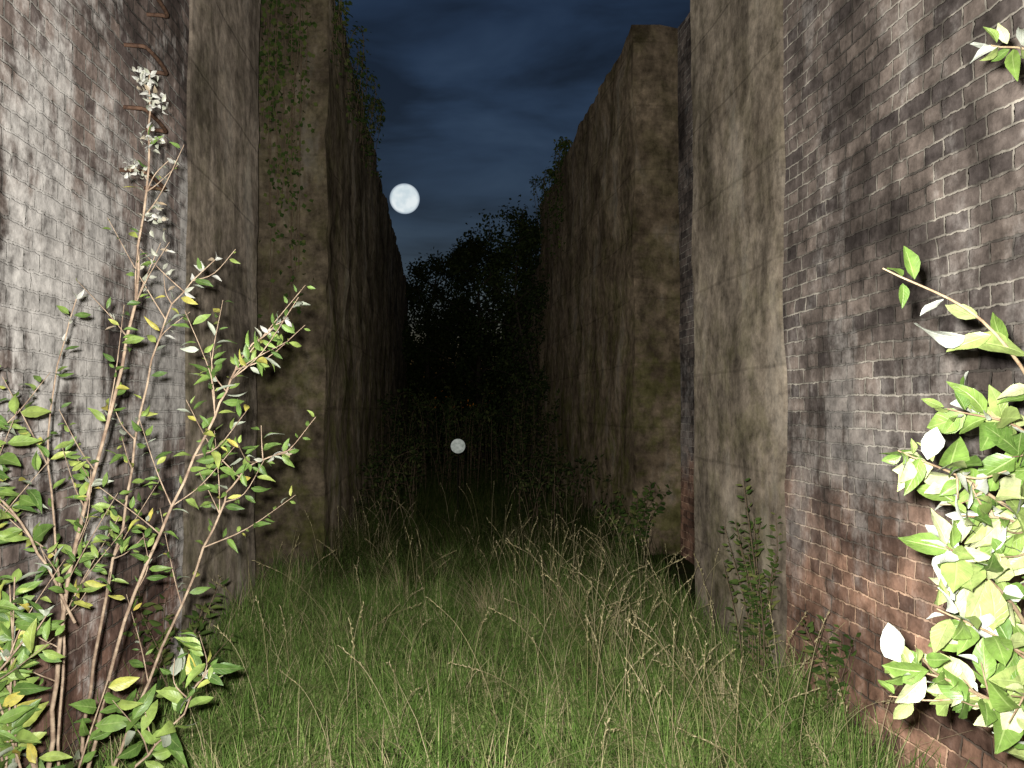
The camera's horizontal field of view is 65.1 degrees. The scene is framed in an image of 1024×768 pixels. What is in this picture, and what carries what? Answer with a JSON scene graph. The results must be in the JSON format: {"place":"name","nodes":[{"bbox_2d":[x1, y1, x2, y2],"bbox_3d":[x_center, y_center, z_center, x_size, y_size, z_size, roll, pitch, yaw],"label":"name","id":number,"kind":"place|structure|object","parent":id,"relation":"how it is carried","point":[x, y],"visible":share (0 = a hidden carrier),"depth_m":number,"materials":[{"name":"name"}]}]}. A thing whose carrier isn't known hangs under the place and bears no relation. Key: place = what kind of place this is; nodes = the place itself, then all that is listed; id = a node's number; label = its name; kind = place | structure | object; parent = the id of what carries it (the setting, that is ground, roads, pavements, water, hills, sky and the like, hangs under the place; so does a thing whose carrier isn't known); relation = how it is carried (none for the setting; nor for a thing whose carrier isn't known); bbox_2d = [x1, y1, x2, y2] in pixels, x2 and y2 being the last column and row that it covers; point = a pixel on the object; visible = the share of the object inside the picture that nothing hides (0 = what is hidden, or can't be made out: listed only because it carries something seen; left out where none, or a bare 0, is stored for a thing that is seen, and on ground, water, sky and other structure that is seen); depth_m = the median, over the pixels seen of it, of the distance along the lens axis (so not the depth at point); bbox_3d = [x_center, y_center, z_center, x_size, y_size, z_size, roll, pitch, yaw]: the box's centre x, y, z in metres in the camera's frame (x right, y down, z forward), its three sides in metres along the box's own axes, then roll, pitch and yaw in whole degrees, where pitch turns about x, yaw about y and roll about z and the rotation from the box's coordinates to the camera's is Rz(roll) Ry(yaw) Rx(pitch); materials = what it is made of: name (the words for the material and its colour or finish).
{"place":"outdoors","nodes":[
{"label":"outdoors","id":0,"kind":"place"},
{"bbox_2d":[390,183,419,213],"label":"moon","id":1,"kind":"object","parent":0,"point":[404,198],"visible":1,"depth_m":591.49,"materials":[{"name":"white"}]},
{"bbox_2d":[27,409,981,767],"bbox_3d":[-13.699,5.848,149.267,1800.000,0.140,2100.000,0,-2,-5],"label":"ground","id":2,"kind":"structure","parent":0,"point":[682,565],"depth_m":4.45,"materials":[{"name":"green plant"}]},
{"bbox_2d":[0,0,188,767],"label":"wall","id":3,"kind":"structure","parent":2,"relation":"on","point":[70,136],"depth_m":3.47,"materials":[{"name":"brick"}]},
{"bbox_2d":[118,0,168,191],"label":"step irons","id":4,"kind":"object","parent":3,"relation":"attached to","point":[164,72],"visible":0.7,"depth_m":3.97,"materials":[{"name":"metal"}]},
{"bbox_2d":[0,66,315,767],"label":"buddleia shrub","id":5,"kind":"object","parent":2,"relation":"on","point":[17,737],"visible":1,"depth_m":2.53,"materials":[{"name":"green plant"}]},
{"bbox_2d":[123,576,239,727],"bbox_3d":[-1.648,1.372,4.050,0.482,0.744,0.508,0,-2,-5],"label":"wall foot weed","id":6,"kind":"object","parent":2,"relation":"on","point":[168,656],"depth_m":4.01,"materials":[{"name":"green plant"}]},
{"bbox_2d":[182,0,260,647],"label":"concrete quoin","id":7,"kind":"object","parent":2,"relation":"on","point":[222,107],"visible":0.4,"depth_m":5.51,"materials":[{"name":"grey concrete"}]},
{"bbox_2d":[254,0,408,579],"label":"concrete side wall","id":8,"kind":"structure","parent":2,"relation":"on","point":[340,372],"depth_m":7.59,"materials":[{"name":"concrete"}]},
{"bbox_2d":[257,0,326,341],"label":"hanging ivy","id":9,"kind":"object","parent":8,"relation":"attached to","point":[275,88],"visible":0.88,"depth_m":7.38,"materials":[{"name":"green plant"}]},
{"bbox_2d":[326,0,385,178],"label":"ivy growth","id":10,"kind":"object","parent":8,"relation":"attached to","point":[337,28],"visible":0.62,"depth_m":9.65,"materials":[{"name":"green plant"}]},
{"bbox_2d":[352,429,427,532],"bbox_3d":[-1.739,1.369,11.740,0.982,1.374,5.071,0,-2,-5],"label":"nettle patch","id":11,"kind":"object","parent":2,"relation":"on","point":[386,474],"visible":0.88,"depth_m":10.85,"materials":[{"name":"green plant"}]},
{"bbox_2d":[405,247,492,453],"bbox_3d":[-2.935,-1.024,27.032,4.260,6.990,4.986,-1,-2,41],"label":"alder tree","id":12,"kind":"object","parent":2,"relation":"on","point":[419,272],"visible":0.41,"depth_m":26.68,"materials":[{"name":"green plant"}]},
{"bbox_2d":[450,438,465,515],"bbox_3d":[-0.772,1.399,11.445,0.230,1.255,0.066,0,-2,-5],"label":"reflector post","id":13,"kind":"object","parent":2,"relation":"on","point":[457,445],"visible":0.98,"depth_m":11.44,"materials":[{"name":"metal"}]},
{"bbox_2d":[373,378,561,500],"bbox_3d":[-0.975,0.980,16.278,3.354,2.416,6.329,0,-2,-5],"label":"bramble thicket","id":14,"kind":"object","parent":2,"relation":"on","point":[467,418],"visible":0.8,"depth_m":15.19,"materials":[{"name":"green plant"}]},
{"bbox_2d":[401,223,539,460],"bbox_3d":[-1.040,-1.128,23.940,5.893,7.029,5.299,0,-2,-5],"label":"alder tree","id":15,"kind":"object","parent":2,"relation":"on","point":[467,253],"visible":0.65,"depth_m":23.59,"materials":[{"name":"green plant"}]},
{"bbox_2d":[444,214,539,372],"bbox_3d":[1.388,-2.016,26.575,4.980,8.949,6.816,-1,-2,36],"label":"alder tree","id":16,"kind":"object","parent":2,"relation":"on","point":[498,353],"depth_m":25.83,"materials":[{"name":"green plant"}]},
{"bbox_2d":[446,217,540,401],"bbox_3d":[0.762,-1.116,19.451,4.011,6.740,3.325,1,-2,-25],"label":"hawthorn tree","id":17,"kind":"object","parent":2,"relation":"on","point":[536,251],"visible":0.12,"depth_m":19.47,"materials":[{"name":"green plant"}]},
{"bbox_2d":[462,194,550,478],"bbox_3d":[0.193,-0.829,15.828,2.544,5.969,2.370,1,-2,-40],"label":"hawthorn tree","id":18,"kind":"object","parent":2,"relation":"on","point":[526,238],"visible":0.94,"depth_m":15.64,"materials":[{"name":"green plant"}]},
{"bbox_2d":[501,267,541,475],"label":"broken wall end","id":19,"kind":"structure","parent":2,"relation":"on","point":[516,390],"depth_m":19.38,"materials":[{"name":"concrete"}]},
{"bbox_2d":[500,436,622,539],"bbox_3d":[0.471,1.437,11.596,1.337,1.180,5.512,0,-2,-5],"label":"nettle patch","id":20,"kind":"object","parent":2,"relation":"on","point":[585,471],"visible":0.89,"depth_m":10.77,"materials":[{"name":"green plant"}]},
{"bbox_2d":[539,23,681,554],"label":"concrete side wall","id":21,"kind":"structure","parent":2,"relation":"on","point":[610,351],"depth_m":9.18,"materials":[{"name":"concrete"}]},
{"bbox_2d":[529,136,570,266],"bbox_3d":[0.778,-3.172,14.955,0.789,2.082,3.324,0,-2,-5],"label":"ivy growth","id":22,"kind":"object","parent":21,"relation":"attached to","point":[565,143],"visible":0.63,"depth_m":14.40,"materials":[{"name":"green plant"}]},
{"bbox_2d":[593,481,671,563],"bbox_3d":[1.181,1.403,8.011,0.695,0.909,0.737,-1,-2,38],"label":"wall foot weed","id":23,"kind":"object","parent":2,"relation":"on","point":[640,516],"depth_m":7.96,"materials":[{"name":"green plant"}]},
{"bbox_2d":[691,0,788,688],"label":"concrete quoin","id":24,"kind":"object","parent":2,"relation":"on","point":[738,323],"visible":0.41,"depth_m":5.20,"materials":[{"name":"grey concrete"}]},
{"bbox_2d":[718,478,785,694],"bbox_3d":[1.365,1.120,4.438,0.367,1.220,0.528,0,-2,-5],"label":"wall foot weed","id":25,"kind":"object","parent":2,"relation":"on","point":[752,597],"depth_m":4.43,"materials":[{"name":"green plant"}]},
{"bbox_2d":[796,614,860,733],"bbox_3d":[1.487,1.392,3.806,0.275,0.617,0.354,0,-2,10],"label":"wall foot weed","id":26,"kind":"object","parent":2,"relation":"on","point":[834,661],"depth_m":3.77,"materials":[{"name":"green plant"}]},
{"bbox_2d":[677,0,1023,767],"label":"brick wall","id":27,"kind":"structure","parent":2,"relation":"on","point":[903,122],"depth_m":3.56,"materials":[{"name":"brick"}]},
{"bbox_2d":[878,23,1023,759],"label":"goat willow shrub","id":28,"kind":"object","parent":2,"relation":"on","point":[988,609],"visible":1,"depth_m":1.58,"materials":[{"name":"green plant"}]},
{"bbox_2d":[335,0,691,407],"label":"sky","id":29,"kind":"structure","parent":0,"point":[477,95],"materials":[{"name":"blue"}]}
]}

